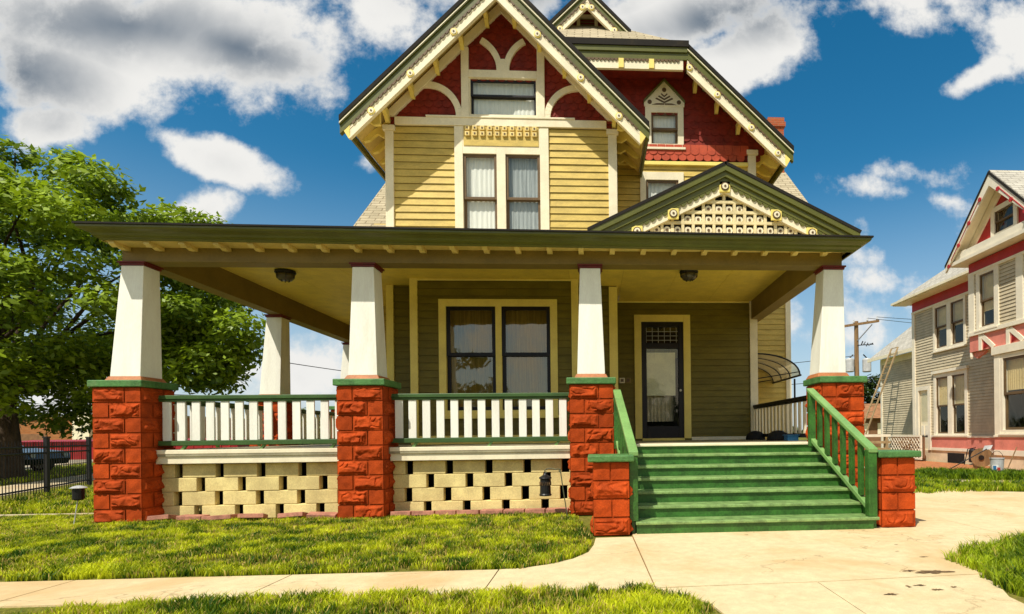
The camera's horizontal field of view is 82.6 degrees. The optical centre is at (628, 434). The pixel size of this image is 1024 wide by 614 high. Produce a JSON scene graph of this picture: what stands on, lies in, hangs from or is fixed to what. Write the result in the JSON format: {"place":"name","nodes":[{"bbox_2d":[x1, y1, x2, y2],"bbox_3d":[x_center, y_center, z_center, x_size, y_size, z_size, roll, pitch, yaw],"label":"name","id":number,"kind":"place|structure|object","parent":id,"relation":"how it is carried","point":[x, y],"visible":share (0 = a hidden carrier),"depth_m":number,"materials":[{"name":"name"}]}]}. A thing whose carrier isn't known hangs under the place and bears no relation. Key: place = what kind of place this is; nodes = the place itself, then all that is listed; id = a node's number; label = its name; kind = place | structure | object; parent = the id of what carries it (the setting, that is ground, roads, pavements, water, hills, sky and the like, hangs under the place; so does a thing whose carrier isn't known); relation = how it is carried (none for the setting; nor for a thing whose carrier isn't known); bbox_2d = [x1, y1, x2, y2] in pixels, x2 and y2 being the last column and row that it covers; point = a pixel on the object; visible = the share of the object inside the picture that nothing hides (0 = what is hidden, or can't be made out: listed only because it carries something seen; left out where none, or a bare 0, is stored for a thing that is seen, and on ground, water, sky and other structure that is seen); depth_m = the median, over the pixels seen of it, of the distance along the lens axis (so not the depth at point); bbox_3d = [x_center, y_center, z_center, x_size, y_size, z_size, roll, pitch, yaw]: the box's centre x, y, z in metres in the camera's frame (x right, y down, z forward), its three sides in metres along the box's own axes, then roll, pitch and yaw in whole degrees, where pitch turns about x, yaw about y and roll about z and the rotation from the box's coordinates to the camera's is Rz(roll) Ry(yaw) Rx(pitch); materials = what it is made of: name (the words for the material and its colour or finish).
{"place":"outdoors","nodes":[
{"label":"outdoors","id":0,"kind":"place"},
{"bbox_2d":[0,473,94,496],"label":"sidewalk","id":1,"kind":"structure","parent":0,"point":[72,479],"depth_m":14.41,"materials":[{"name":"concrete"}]},
{"bbox_2d":[25,459,92,469],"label":"road","id":2,"kind":"structure","parent":0,"point":[76,461],"depth_m":29.80,"materials":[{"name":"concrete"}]},
{"bbox_2d":[22,445,69,471],"bbox_3d":[-22.059,0.636,19.126,4.704,1.425,1.850,-1,0,-7],"label":"parked car","id":3,"kind":"object","parent":2,"relation":"on","point":[42,458],"visible":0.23,"depth_m":19.59,"materials":[{"name":"paint"}]},
{"bbox_2d":[25,462,84,468],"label":"kerb","id":4,"kind":"structure","parent":2,"relation":"on","point":[60,464],"depth_m":24.56,"materials":[{"name":"concrete"}]},
{"bbox_2d":[1,579,720,613],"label":"lawn grass","id":5,"kind":"structure","parent":0,"point":[642,598],"depth_m":3.64,"materials":[{"name":"green plant"}]},
{"bbox_2d":[0,437,1023,613],"bbox_3d":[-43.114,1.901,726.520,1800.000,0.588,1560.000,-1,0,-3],"label":"ground","id":6,"kind":"structure","parent":0,"point":[586,519],"depth_m":5.06,"materials":[{"name":"soil"}]},
{"bbox_2d":[0,437,91,500],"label":"iron fence","id":7,"kind":"object","parent":6,"relation":"on","point":[46,447],"visible":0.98,"depth_m":11.63,"materials":[{"name":"black metal"}]},
{"bbox_2d":[0,513,93,516],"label":"garden kerb","id":8,"kind":"structure","parent":6,"relation":"on","point":[43,514],"depth_m":8.31,"materials":[{"name":"concrete"}]},
{"bbox_2d":[0,485,94,514],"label":"lawn grass","id":9,"kind":"structure","parent":6,"relation":"on","point":[44,503],"depth_m":9.46,"materials":[{"name":"green plant"}]},
{"bbox_2d":[0,461,94,485],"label":"lawn grass","id":10,"kind":"structure","parent":6,"relation":"on","point":[64,471],"depth_m":18.18,"materials":[{"name":"green plant"}]},
{"bbox_2d":[69,485,87,523],"bbox_3d":[-7.103,0.922,7.351,0.180,0.521,0.180,-1,0,-3],"label":"path light","id":11,"kind":"object","parent":6,"relation":"on","point":[78,492],"visible":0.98,"depth_m":7.32,"materials":[{"name":"metal"}]},
{"bbox_2d":[19,412,244,440],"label":"warehouse","id":12,"kind":"structure","parent":6,"relation":"on","point":[27,433],"depth_m":63.94,"materials":[{"name":"brown brick"}]},
{"bbox_2d":[21,434,46,440],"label":"garage door","id":13,"kind":"structure","parent":12,"relation":"in","point":[24,437],"depth_m":63.86,"materials":[{"name":"beige"}]},
{"bbox_2d":[0,135,265,480],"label":"tree","id":14,"kind":"object","parent":6,"relation":"on","point":[200,352],"visible":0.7,"depth_m":15.82,"materials":[{"name":"green plant"}]},
{"bbox_2d":[22,438,248,459],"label":"red shed","id":15,"kind":"structure","parent":6,"relation":"on","point":[78,455],"depth_m":32.98,"materials":[{"name":"wood"}]},
{"bbox_2d":[0,511,592,581],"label":"lawn grass","id":16,"kind":"structure","parent":6,"relation":"on","point":[86,546],"depth_m":5.67,"materials":[{"name":"green plant"}]},
{"bbox_2d":[147,514,177,520],"bbox_3d":[-6.247,1.117,7.572,0.370,0.118,0.186,-1,0,-3],"label":"edging brick","id":17,"kind":"object","parent":16,"relation":"on","point":[160,517],"visible":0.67,"depth_m":7.49,"materials":[{"name":"brick"}]},
{"bbox_2d":[176,514,209,520],"bbox_3d":[-5.819,1.112,7.606,0.328,0.066,0.180,-1,0,0],"label":"edging brick","id":18,"kind":"object","parent":16,"relation":"on","point":[188,516],"visible":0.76,"depth_m":7.52,"materials":[{"name":"brick"}]},
{"bbox_2d":[201,514,237,519],"bbox_3d":[-5.447,1.108,7.588,0.373,0.094,0.195,-1,0,-3],"label":"edging brick","id":19,"kind":"object","parent":16,"relation":"on","point":[221,517],"visible":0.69,"depth_m":7.50,"materials":[{"name":"brick"}]},
{"bbox_2d":[237,513,267,518],"bbox_3d":[-5.050,1.103,7.653,0.308,0.103,0.185,-1,0,-15],"label":"edging brick","id":20,"kind":"object","parent":16,"relation":"on","point":[255,515],"visible":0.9,"depth_m":7.58,"materials":[{"name":"brick"}]},
{"bbox_2d":[277,512,307,518],"bbox_3d":[-4.521,1.097,7.685,0.345,0.120,0.185,-1,0,0],"label":"edging brick","id":21,"kind":"object","parent":16,"relation":"on","point":[289,515],"visible":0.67,"depth_m":7.60,"materials":[{"name":"brick"}]},
{"bbox_2d":[306,512,337,517],"bbox_3d":[-4.119,1.092,7.664,0.354,0.099,0.183,-1,0,-16],"label":"edging brick","id":22,"kind":"object","parent":16,"relation":"on","point":[323,514],"visible":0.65,"depth_m":7.61,"materials":[{"name":"brick"}]},
{"bbox_2d":[390,511,411,515],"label":"edging brick","id":23,"kind":"object","parent":16,"relation":"on","point":[392,513],"visible":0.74,"depth_m":7.70,"materials":[{"name":"brick"}]},
{"bbox_2d":[412,510,436,515],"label":"edging brick","id":24,"kind":"object","parent":16,"relation":"on","point":[416,513],"visible":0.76,"depth_m":7.71,"materials":[{"name":"brick"}]},
{"bbox_2d":[435,510,456,514],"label":"edging brick","id":25,"kind":"object","parent":16,"relation":"on","point":[450,512],"visible":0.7,"depth_m":7.75,"materials":[{"name":"brick"}]},
{"bbox_2d":[457,510,479,514],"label":"edging brick","id":26,"kind":"object","parent":16,"relation":"on","point":[470,512],"visible":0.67,"depth_m":7.75,"materials":[{"name":"brick"}]},
{"bbox_2d":[480,508,503,514],"bbox_3d":[-1.886,1.072,7.881,0.309,0.071,0.210,-1,0,-3],"label":"edging brick","id":27,"kind":"object","parent":16,"relation":"on","point":[488,511],"visible":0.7,"depth_m":7.78,"materials":[{"name":"brick"}]},
{"bbox_2d":[503,508,524,513],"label":"edging brick","id":28,"kind":"object","parent":16,"relation":"on","point":[516,510],"visible":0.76,"depth_m":7.79,"materials":[{"name":"brick"}]},
{"bbox_2d":[525,508,545,513],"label":"edging brick","id":29,"kind":"object","parent":16,"relation":"on","point":[536,510],"visible":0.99,"depth_m":7.80,"materials":[{"name":"brick"}]},
{"bbox_2d":[546,507,568,513],"bbox_3d":[-0.988,1.061,7.925,0.314,0.068,0.209,-1,0,-3],"label":"edging brick","id":30,"kind":"object","parent":16,"relation":"on","point":[559,509],"visible":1,"depth_m":7.83,"materials":[{"name":"brick"}]},
{"bbox_2d":[298,407,319,444],"bbox_3d":[-19.660,-0.114,34.554,4.057,3.080,4.054,-1,0,-41],"label":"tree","id":31,"kind":"object","parent":6,"relation":"on","point":[306,429],"visible":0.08,"depth_m":33.80,"materials":[{"name":"green plant"}]},
{"bbox_2d":[0,537,654,607],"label":"walkway","id":32,"kind":"structure","parent":6,"relation":"on","point":[611,562],"depth_m":4.33,"materials":[{"name":"concrete"}]},
{"bbox_2d":[72,0,921,535],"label":"house","id":33,"kind":"structure","parent":6,"relation":"on","point":[498,296],"depth_m":8.57,"materials":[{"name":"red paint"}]},
{"bbox_2d":[274,268,296,282],"bbox_3d":[-5.656,-2.603,9.383,0.320,0.183,0.320,-1,0,-3],"label":"ceiling light","id":34,"kind":"object","parent":33,"relation":"attached to","point":[285,275],"visible":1,"depth_m":9.29,"materials":[{"name":"glass"}]},
{"bbox_2d":[438,299,558,418],"bbox_3d":[-2.285,-1.326,10.048,2.120,2.095,0.210,-1,0,-3],"label":"window","id":35,"kind":"structure","parent":33,"relation":"in","point":[486,345],"depth_m":10.08,"materials":[{"name":"yellow paint"}]},
{"bbox_2d":[454,126,549,229],"bbox_3d":[-2.324,-4.481,10.521,1.710,2.315,0.165,-1,0,-3],"label":"window","id":36,"kind":"structure","parent":33,"relation":"in","point":[497,187],"depth_m":10.50,"materials":[{"name":"beige paint"}]},
{"bbox_2d":[469,78,536,116],"bbox_3d":[-2.304,-6.172,10.524,1.238,0.702,0.165,-1,0,-3],"label":"window","id":37,"kind":"structure","parent":33,"relation":"in","point":[486,98],"depth_m":10.56,"materials":[{"name":"white glass"}]},
{"bbox_2d":[640,172,683,201],"bbox_3d":[0.699,-4.478,11.903,0.910,1.940,0.165,-1,0,-3],"label":"window","id":38,"kind":"structure","parent":33,"relation":"in","point":[651,183],"depth_m":11.84,"materials":[{"name":"beige paint"}]},
{"bbox_2d":[634,315,691,440],"bbox_3d":[0.700,-1.177,12.023,1.170,2.613,0.480,-1,0,-3],"label":"door","id":39,"kind":"structure","parent":33,"relation":"in","point":[662,353],"depth_m":11.86,"materials":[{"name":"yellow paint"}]},
{"bbox_2d":[645,106,685,155],"bbox_3d":[0.733,-6.356,12.074,0.860,0.905,0.590,-1,0,-3],"label":"window","id":40,"kind":"structure","parent":33,"relation":"in","point":[665,129],"depth_m":11.86,"materials":[{"name":"beige paint"}]},
{"bbox_2d":[679,270,697,281],"bbox_3d":[1.020,-2.679,9.629,0.320,0.183,0.320,-1,0,-3],"label":"ceiling light","id":41,"kind":"object","parent":33,"relation":"attached to","point":[688,275],"visible":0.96,"depth_m":9.54,"materials":[{"name":"glass"}]},
{"bbox_2d":[782,434,799,440],"bbox_3d":[2.663,0.056,9.324,0.220,0.104,0.240,-1,0,-3],"label":"box","id":42,"kind":"object","parent":33,"relation":"on","point":[791,437],"visible":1,"depth_m":9.23,"materials":[{"name":"blue plastic"}]},
{"bbox_2d":[539,468,567,515],"bbox_3d":[-0.993,0.777,7.534,0.382,0.670,0.170,-1,0,-3],"label":"garden lantern","id":43,"kind":"object","parent":6,"relation":"on","point":[545,484],"visible":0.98,"depth_m":7.48,"materials":[{"name":"metal"}]},
{"bbox_2d":[658,574,1023,613],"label":"front walk","id":44,"kind":"structure","parent":6,"relation":"on","point":[973,594],"depth_m":3.78,"materials":[{"name":"concrete"}]},
{"bbox_2d":[844,316,878,375],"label":"utility pole","id":45,"kind":"object","parent":6,"relation":"on","point":[852,364],"visible":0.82,"depth_m":48.84,"materials":[{"name":"brown wood"}]},
{"bbox_2d":[863,374,880,403],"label":"tree","id":46,"kind":"object","parent":6,"relation":"on","point":[870,388],"visible":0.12,"depth_m":48.71,"materials":[{"name":"green plant"}]},
{"bbox_2d":[863,404,880,446],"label":"outbuilding","id":47,"kind":"structure","parent":6,"relation":"on","point":[875,426],"depth_m":40.92,"materials":[{"name":"beige paint"}]},
{"bbox_2d":[864,423,880,433],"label":"window","id":48,"kind":"structure","parent":47,"relation":"in","point":[878,424],"depth_m":40.89,"materials":[{"name":"beige paint"}]},
{"bbox_2d":[864,434,890,449],"bbox_3d":[9.621,0.499,22.389,1.350,0.980,0.200,-1,0,-3],"label":"plank rack","id":49,"kind":"object","parent":6,"relation":"on","point":[885,442],"visible":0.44,"depth_m":22.32,"materials":[{"name":"grey wood"}]},
{"bbox_2d":[863,347,898,434],"bbox_3d":[10.759,-1.401,24.886,1.927,4.781,0.609,-1,0,-3],"label":"ladder","id":50,"kind":"object","parent":6,"relation":"on","point":[883,385],"visible":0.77,"depth_m":24.76,"materials":[{"name":"grey wood"}]},
{"bbox_2d":[864,474,1023,493],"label":"lawn grass","id":51,"kind":"structure","parent":6,"relation":"on","point":[929,485],"depth_m":10.61,"materials":[{"name":"green plant"}]},
{"bbox_2d":[867,170,1023,469],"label":"house","id":52,"kind":"structure","parent":6,"relation":"on","point":[953,391],"depth_m":17.84,"materials":[{"name":"beige paint"}]},
{"bbox_2d":[888,435,924,459],"bbox_3d":[10.548,0.479,21.713,0.200,0.880,2.420,-1,0,-3],"label":"lattice screen","id":53,"kind":"object","parent":52,"relation":"attached to","point":[918,441],"visible":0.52,"depth_m":21.41,"materials":[{"name":"white paint"}]},
{"bbox_2d":[916,385,931,449],"bbox_3d":[10.963,-0.601,21.087,0.120,2.350,0.900,-1,0,-3],"label":"door","id":54,"kind":"structure","parent":52,"relation":"in","point":[923,393],"depth_m":21.11,"materials":[{"name":"white paint"}]},
{"bbox_2d":[931,295,966,353],"bbox_3d":[11.224,-3.747,19.552,0.590,1.685,1.860,-1,0,-3],"label":"window","id":55,"kind":"structure","parent":52,"relation":"in","point":[949,317],"depth_m":19.46,"materials":[{"name":"white paint"}]},
{"bbox_2d":[931,365,968,436],"bbox_3d":[11.251,-1.087,19.527,0.600,2.325,1.950,-1,0,-3],"label":"window","id":56,"kind":"structure","parent":52,"relation":"in","point":[950,386],"depth_m":19.43,"materials":[{"name":"white paint"}]},
{"bbox_2d":[964,447,975,464],"bbox_3d":[10.902,0.694,18.151,0.240,0.568,0.482,-1,0,-3],"label":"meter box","id":57,"kind":"object","parent":52,"relation":"attached to","point":[971,450],"visible":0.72,"depth_m":18.01,"materials":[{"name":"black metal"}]},
{"bbox_2d":[974,266,996,332],"bbox_3d":[10.374,-3.817,16.126,0.590,1.725,0.940,-1,0,-3],"label":"window","id":58,"kind":"structure","parent":52,"relation":"in","point":[985,280],"depth_m":16.36,"materials":[{"name":"white paint"}]},
{"bbox_2d":[990,199,1018,236],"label":"window","id":59,"kind":"structure","parent":52,"relation":"in","point":[1005,215],"depth_m":15.49,"materials":[{"name":"white paint"}]},
{"bbox_2d":[998,350,1023,434],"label":"window","id":60,"kind":"structure","parent":52,"relation":"in","point":[1012,363],"depth_m":15.47,"materials":[{"name":"white paint"}]},
{"bbox_2d":[915,460,989,469],"bbox_3d":[9.967,0.989,17.765,3.780,0.001,8.209,-1,0,24],"label":"flower bed","id":61,"kind":"object","parent":6,"relation":"on","point":[919,464],"visible":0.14,"depth_m":18.11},
{"bbox_2d":[895,437,924,449],"bbox_3d":[9.046,0.526,18.357,0.861,0.954,0.724,-1,0,-39],"label":"shrub","id":62,"kind":"object","parent":61,"relation":"on","point":[899,442],"visible":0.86,"depth_m":18.34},
{"bbox_2d":[952,445,992,467],"bbox_3d":[8.751,0.629,14.736,1.172,0.700,0.121,-1,0,23],"label":"shovel","id":63,"kind":"object","parent":61,"relation":"on","point":[987,447],"visible":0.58,"depth_m":14.56,"materials":[{"name":"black metal"}]},
{"bbox_2d":[971,448,992,466],"bbox_3d":[10.018,0.655,16.119,0.540,0.541,0.269,-1,0,43],"label":"hose reel","id":64,"kind":"object","parent":61,"relation":"on","point":[981,459],"visible":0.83,"depth_m":16.04,"materials":[{"name":"brown wood"}]},
{"bbox_2d":[913,466,1023,480],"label":"lawn grass","id":65,"kind":"structure","parent":6,"relation":"on","point":[973,473],"depth_m":13.06,"materials":[{"name":"green plant"}]},
{"bbox_2d":[989,451,1004,470],"bbox_3d":[9.138,0.692,14.116,0.341,0.566,0.330,-1,0,-3],"label":"bucket","id":66,"kind":"object","parent":65,"relation":"on","point":[996,463],"visible":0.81,"depth_m":14.00,"materials":[{"name":"plastic"}]},
{"bbox_3d":[-17.778,-3.446,28.782,2.200,9.500,0.335,-1,0,-3],"label":"utility pole","id":67,"kind":"object","parent":6,"relation":"on","visible":0},
{"bbox_2d":[290,363,340,370],"bbox_3d":[-7.572,-3.849,42.429,0.040,1.168,34.062,-1,0,37],"label":"power line","id":68,"kind":"object","parent":67,"relation":"attached to","point":[314,366],"visible":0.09,"depth_m":30.23,"materials":[{"name":"black metal"}]},
{"bbox_2d":[0,0,1023,430],"label":"sky","id":69,"kind":"structure","parent":0,"point":[897,114],"materials":[{"name":"blue"}]},
{"bbox_2d":[485,532,653,588],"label":"joint soil","id":70,"kind":"structure","parent":0,"point":[638,550],"depth_m":5.05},
{"bbox_2d":[746,431,764,439],"bbox_3d":[2.524,0.021,11.319,0.380,0.178,0.380,-1,0,-3],"label":"pot","id":71,"kind":"object","parent":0,"point":[754,435],"visible":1,"depth_m":11.18,"materials":[{"name":"plastic"}]},
{"bbox_2d":[767,430,786,440],"bbox_3d":[2.590,0.020,9.871,0.380,0.178,0.380,-1,0,-3],"label":"pot","id":72,"kind":"object","parent":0,"point":[776,435],"visible":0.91,"depth_m":9.74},
{"bbox_2d":[631,490,1023,587],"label":"entrance pavement","id":73,"kind":"structure","parent":0,"point":[947,520],"depth_m":5.39,"materials":[{"name":"concrete"}]},
{"bbox_2d":[744,534,956,594],"bbox_3d":[1.981,1.073,5.001,1.340,0.001,2.365,-1,0,-3],"label":"pavement stain","id":74,"kind":"object","parent":73,"relation":"on","point":[930,571],"visible":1,"depth_m":4.42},
{"bbox_2d":[941,528,1023,596],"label":"lawn grass","id":75,"kind":"structure","parent":0,"point":[999,563],"depth_m":4.55,"materials":[{"name":"green plant"}]}
]}

